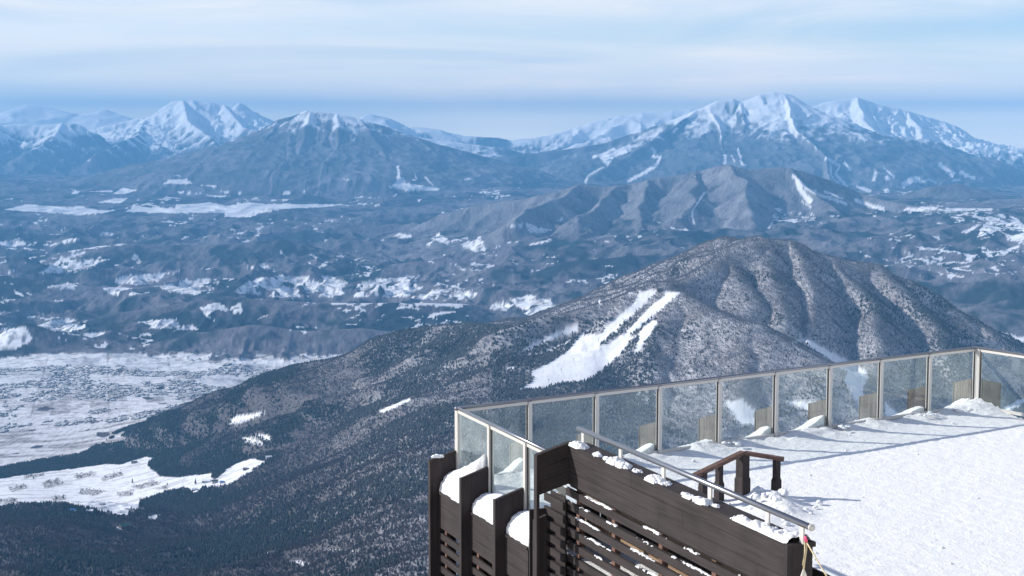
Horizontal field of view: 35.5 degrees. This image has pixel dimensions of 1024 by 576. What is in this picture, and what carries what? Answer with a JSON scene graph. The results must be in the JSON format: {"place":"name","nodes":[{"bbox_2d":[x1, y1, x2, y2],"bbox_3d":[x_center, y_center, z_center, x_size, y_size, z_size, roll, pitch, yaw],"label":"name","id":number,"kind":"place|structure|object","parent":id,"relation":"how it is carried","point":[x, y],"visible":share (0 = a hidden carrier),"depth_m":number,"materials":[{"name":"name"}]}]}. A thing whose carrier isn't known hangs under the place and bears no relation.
{"place":"outdoors","nodes":[
{"label":"outdoors","id":0,"kind":"place"},
{"bbox_2d":[0,100,274,174],"bbox_3d":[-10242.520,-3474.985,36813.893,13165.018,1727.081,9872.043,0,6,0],"label":"jagged range","id":1,"kind":"structure","parent":0,"point":[175,128],"depth_m":35427.09,"materials":[{"name":"white snow"}]},
{"bbox_2d":[0,324,485,520],"bbox_3d":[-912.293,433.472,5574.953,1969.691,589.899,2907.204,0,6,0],"label":"trees","id":2,"kind":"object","parent":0,"point":[117,508],"visible":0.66,"depth_m":5909.15,"materials":[{"name":"plant"}]},
{"bbox_2d":[72,111,574,194],"bbox_3d":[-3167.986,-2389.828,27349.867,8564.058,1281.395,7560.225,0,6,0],"label":"broad cone mountain","id":3,"kind":"structure","parent":0,"point":[315,151],"depth_m":25467.53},
{"bbox_2d":[0,105,696,157],"bbox_3d":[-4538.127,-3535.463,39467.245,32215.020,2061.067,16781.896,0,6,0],"label":"distant range","id":4,"kind":"structure","parent":0,"point":[601,131],"depth_m":39026.36,"materials":[{"name":"white snow"}]},
{"bbox_2d":[0,169,1023,575],"bbox_3d":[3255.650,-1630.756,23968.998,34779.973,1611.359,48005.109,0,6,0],"label":"ground","id":5,"kind":"structure","parent":0,"point":[110,277],"depth_m":12453.25,"materials":[{"name":"white snow"}]},
{"bbox_2d":[118,523,130,528],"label":"house","id":6,"kind":"structure","parent":5,"relation":"on","point":[125,525],"depth_m":4022.22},
{"bbox_2d":[0,363,278,432],"bbox_3d":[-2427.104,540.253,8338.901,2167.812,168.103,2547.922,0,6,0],"label":"town houses","id":7,"kind":"structure","parent":5,"relation":"on","point":[82,388],"depth_m":8565.80,"materials":[{"name":"white concrete"}]},
{"bbox_2d":[202,479,210,482],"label":"house","id":8,"kind":"structure","parent":5,"relation":"on","point":[206,480],"depth_m":5127.71,"materials":[{"name":"white"}]},
{"bbox_2d":[0,236,1023,575],"bbox_3d":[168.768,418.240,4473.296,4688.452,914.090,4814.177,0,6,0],"label":"conifer forest","id":9,"kind":"object","parent":5,"relation":"on","point":[218,546],"visible":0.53,"depth_m":4767.63,"materials":[{"name":"green plant"}]},
{"bbox_2d":[0,235,1023,575],"bbox_3d":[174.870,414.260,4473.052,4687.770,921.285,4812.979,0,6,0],"label":"bare forest","id":10,"kind":"object","parent":5,"relation":"on","point":[338,457],"visible":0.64,"depth_m":4843.38,"materials":[{"name":"grey plant"}]},
{"bbox_2d":[0,0,1023,148],"label":"sky","id":11,"kind":"structure","parent":0,"point":[504,69],"materials":[{"name":"blue"}]},
{"bbox_2d":[488,560,590,575],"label":"terrace base","id":12,"kind":"object","parent":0,"point":[567,562],"depth_m":20.83,"materials":[{"name":"brown wood"}]},
{"bbox_2d":[428,450,455,575],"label":"wooden fin","id":13,"kind":"object","parent":12,"relation":"attached to","point":[439,469],"visible":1,"depth_m":24.48,"materials":[{"name":"brown wood"}]},
{"bbox_2d":[438,491,458,575],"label":"slatted bay","id":14,"kind":"object","parent":12,"relation":"attached to","point":[448,515],"visible":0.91,"depth_m":24.12,"materials":[{"name":"brown wood"}]},
{"bbox_2d":[439,454,485,502],"bbox_3d":[-0.748,2.775,23.855,0.290,0.846,1.280,-2,6,-22],"label":"snow mound","id":15,"kind":"object","parent":14,"relation":"on","point":[449,485],"visible":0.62,"depth_m":23.85,"materials":[{"name":"white snow"}]},
{"bbox_2d":[459,466,487,575],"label":"wooden fin","id":16,"kind":"object","parent":12,"relation":"attached to","point":[473,486],"visible":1,"depth_m":23.20,"materials":[{"name":"brown wood"}]},
{"bbox_2d":[469,511,492,575],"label":"slatted bay","id":17,"kind":"object","parent":12,"relation":"attached to","point":[482,538],"visible":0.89,"depth_m":22.82,"materials":[{"name":"brown wood"}]},
{"bbox_2d":[472,492,502,524],"bbox_3d":[-0.237,3.080,22.614,0.291,0.491,1.250,-2,6,-22],"label":"snow mound","id":18,"kind":"object","parent":17,"relation":"on","point":[482,506],"visible":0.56,"depth_m":22.80,"materials":[{"name":"white snow"}]},
{"bbox_2d":[493,487,522,575],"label":"wooden fin","id":19,"kind":"object","parent":12,"relation":"attached to","point":[507,506],"visible":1,"depth_m":21.94,"materials":[{"name":"brown wood"}]},
{"bbox_2d":[504,533,528,575],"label":"slatted bay","id":20,"kind":"object","parent":12,"relation":"attached to","point":[516,558],"visible":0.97,"depth_m":21.59,"materials":[{"name":"brown wood"}]},
{"bbox_2d":[506,511,528,550],"bbox_3d":[0.191,3.195,21.569,0.283,0.476,0.820,-2,6,-22],"label":"snow mound","id":21,"kind":"object","parent":20,"relation":"on","point":[517,528],"visible":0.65,"depth_m":21.59,"materials":[{"name":"white snow"}]},
{"bbox_2d":[529,426,830,575],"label":"wooden parapet","id":22,"kind":"structure","parent":12,"relation":"on","point":[720,541],"depth_m":18.86,"materials":[{"name":"wood"}]},
{"bbox_2d":[533,514,546,575],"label":"wooden fin","id":23,"kind":"object","parent":22,"relation":"attached to","point":[542,546],"visible":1,"depth_m":20.73,"materials":[{"name":"brown wood"}]},
{"bbox_2d":[554,485,740,575],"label":"snow","id":24,"kind":"structure","parent":22,"relation":"on","point":[633,549],"depth_m":18.90,"materials":[{"name":"white snow"}]},
{"bbox_2d":[801,535,826,575],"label":"rope","id":25,"kind":"object","parent":22,"relation":"attached to","point":[803,573],"visible":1,"depth_m":15.64,"materials":[{"name":"beige fabric"}]},
{"bbox_2d":[454,346,978,474],"bbox_3d":[4.101,2.159,27.864,12.015,1.376,0.080,-4,7,-34],"label":"glass railing","id":26,"kind":"object","parent":12,"relation":"on","point":[659,387],"visible":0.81,"depth_m":27.50,"materials":[{"name":"glass"}]},
{"bbox_2d":[568,441,810,542],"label":"snow","id":27,"kind":"structure","parent":0,"point":[777,534],"depth_m":17.35,"materials":[{"name":"white snow"}]},
{"bbox_2d":[385,165,1023,260],"bbox_3d":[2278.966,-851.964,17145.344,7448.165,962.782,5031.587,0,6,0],"label":"mountain","id":28,"kind":"structure","parent":0,"point":[742,198],"depth_m":16224.59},
{"bbox_2d":[473,237,1023,442],"bbox_3d":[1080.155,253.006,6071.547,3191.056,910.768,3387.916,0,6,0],"label":"ski hill","id":29,"kind":"structure","parent":0,"point":[744,409],"depth_m":5300.23,"materials":[{"name":"grey plant"}]},
{"bbox_2d":[492,92,1023,187],"bbox_3d":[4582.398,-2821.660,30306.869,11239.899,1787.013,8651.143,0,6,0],"label":"twin peak mountain","id":30,"kind":"structure","parent":0,"point":[770,130],"depth_m":28650.58,"materials":[{"name":"snow"}]},
{"bbox_2d":[494,398,1023,575],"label":"snowy deck","id":31,"kind":"structure","parent":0,"point":[900,512],"depth_m":24.56,"materials":[{"name":"white snow"}]},
{"bbox_2d":[457,407,568,548],"bbox_3d":[-0.055,2.694,22.632,0.080,1.376,4.120,-2,6,-22],"label":"glass railing","id":32,"kind":"object","parent":31,"relation":"on","point":[527,444],"visible":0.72,"depth_m":22.65,"materials":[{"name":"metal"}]},
{"bbox_2d":[431,408,978,563],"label":"snow lumps","id":33,"kind":"object","parent":31,"relation":"on","point":[784,491],"visible":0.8,"depth_m":23.52,"materials":[{"name":"white snow"}]},
{"bbox_2d":[692,450,783,500],"bbox_3d":[3.276,2.926,23.810,1.598,0.934,0.464,-2,6,-22],"label":"wooden handrail","id":34,"kind":"object","parent":31,"relation":"on","point":[742,482],"visible":0.73,"depth_m":23.89,"materials":[{"name":"brown wood"}]},
{"bbox_2d":[975,347,1023,416],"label":"glass railing","id":35,"kind":"object","parent":31,"relation":"on","point":[980,350],"visible":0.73,"depth_m":30.97,"materials":[{"name":"glass"}]},
{"bbox_2d":[813,97,1023,171],"bbox_3d":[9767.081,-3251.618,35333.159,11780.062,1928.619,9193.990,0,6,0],"label":"snowy range","id":36,"kind":"structure","parent":0,"point":[882,119],"depth_m":34826.69,"materials":[{"name":"white snow"}]},
{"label":"outer ledge","id":37,"kind":"structure","parent":0,"visible":0},
{"bbox_2d":[510,442,522,463],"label":"wooden fin","id":38,"kind":"object","parent":37,"relation":"attached to","point":[516,450],"visible":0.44,"depth_m":25.55,"materials":[{"name":"grey wood"}]},
{"bbox_2d":[576,430,592,444],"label":"wooden fin","id":39,"kind":"object","parent":37,"relation":"attached to","point":[588,439],"visible":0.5,"depth_m":26.18,"materials":[{"name":"grey wood"}]},
{"bbox_2d":[639,422,655,449],"bbox_3d":[2.307,3.760,27.129,0.084,3.100,0.438,-4,7,-34],"label":"wooden fin","id":40,"kind":"object","parent":37,"relation":"attached to","point":[647,433],"visible":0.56,"depth_m":26.97,"materials":[{"name":"grey wood"}]},
{"bbox_2d":[698,414,715,441],"bbox_3d":[3.402,3.684,27.870,0.084,3.100,0.438,-4,7,-34],"label":"wooden fin","id":41,"kind":"object","parent":37,"relation":"attached to","point":[706,427],"visible":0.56,"depth_m":27.72,"materials":[{"name":"grey wood"}]},
{"bbox_2d":[499,398,970,472],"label":"ledge snow","id":42,"kind":"structure","parent":37,"relation":"on","point":[517,464],"depth_m":28.30,"materials":[{"name":"white snow"}]},
{"bbox_2d":[754,406,771,432],"bbox_3d":[4.497,3.608,28.610,0.084,3.100,0.438,-4,7,-34],"label":"wooden fin","id":43,"kind":"object","parent":37,"relation":"attached to","point":[763,417],"visible":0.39,"depth_m":28.47,"materials":[{"name":"grey wood"}]},
{"bbox_2d":[808,399,825,425],"bbox_3d":[5.592,3.533,29.351,0.084,3.100,0.438,-4,7,-34],"label":"wooden fin","id":44,"kind":"object","parent":37,"relation":"attached to","point":[816,408],"visible":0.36,"depth_m":29.20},
{"bbox_2d":[858,392,876,419],"bbox_3d":[6.687,3.457,30.091,0.084,3.100,0.438,-4,7,-34],"label":"wooden fin","id":45,"kind":"object","parent":37,"relation":"attached to","point":[867,405],"visible":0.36,"depth_m":29.94,"materials":[{"name":"grey wood"}]},
{"bbox_2d":[907,386,925,410],"bbox_3d":[7.781,3.381,30.832,0.084,3.100,0.438,-4,7,-34],"label":"wooden fin","id":46,"kind":"object","parent":37,"relation":"attached to","point":[916,396],"visible":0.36,"depth_m":30.68,"materials":[{"name":"wood"}]},
{"bbox_2d":[952,378,971,402],"bbox_3d":[8.860,3.297,31.560,0.084,3.120,0.438,-4,7,-34],"label":"wooden fin","id":47,"kind":"object","parent":37,"relation":"attached to","point":[962,389],"visible":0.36,"depth_m":31.40,"materials":[{"name":"beige wood"}]},
{"bbox_2d":[981,379,1000,408],"bbox_3d":[9.357,3.311,31.417,0.508,3.120,0.084,-4,7,-32],"label":"wooden fin","id":48,"kind":"object","parent":37,"relation":"attached to","point":[990,391],"visible":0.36,"depth_m":31.26,"materials":[{"name":"grey wood"}]}
]}

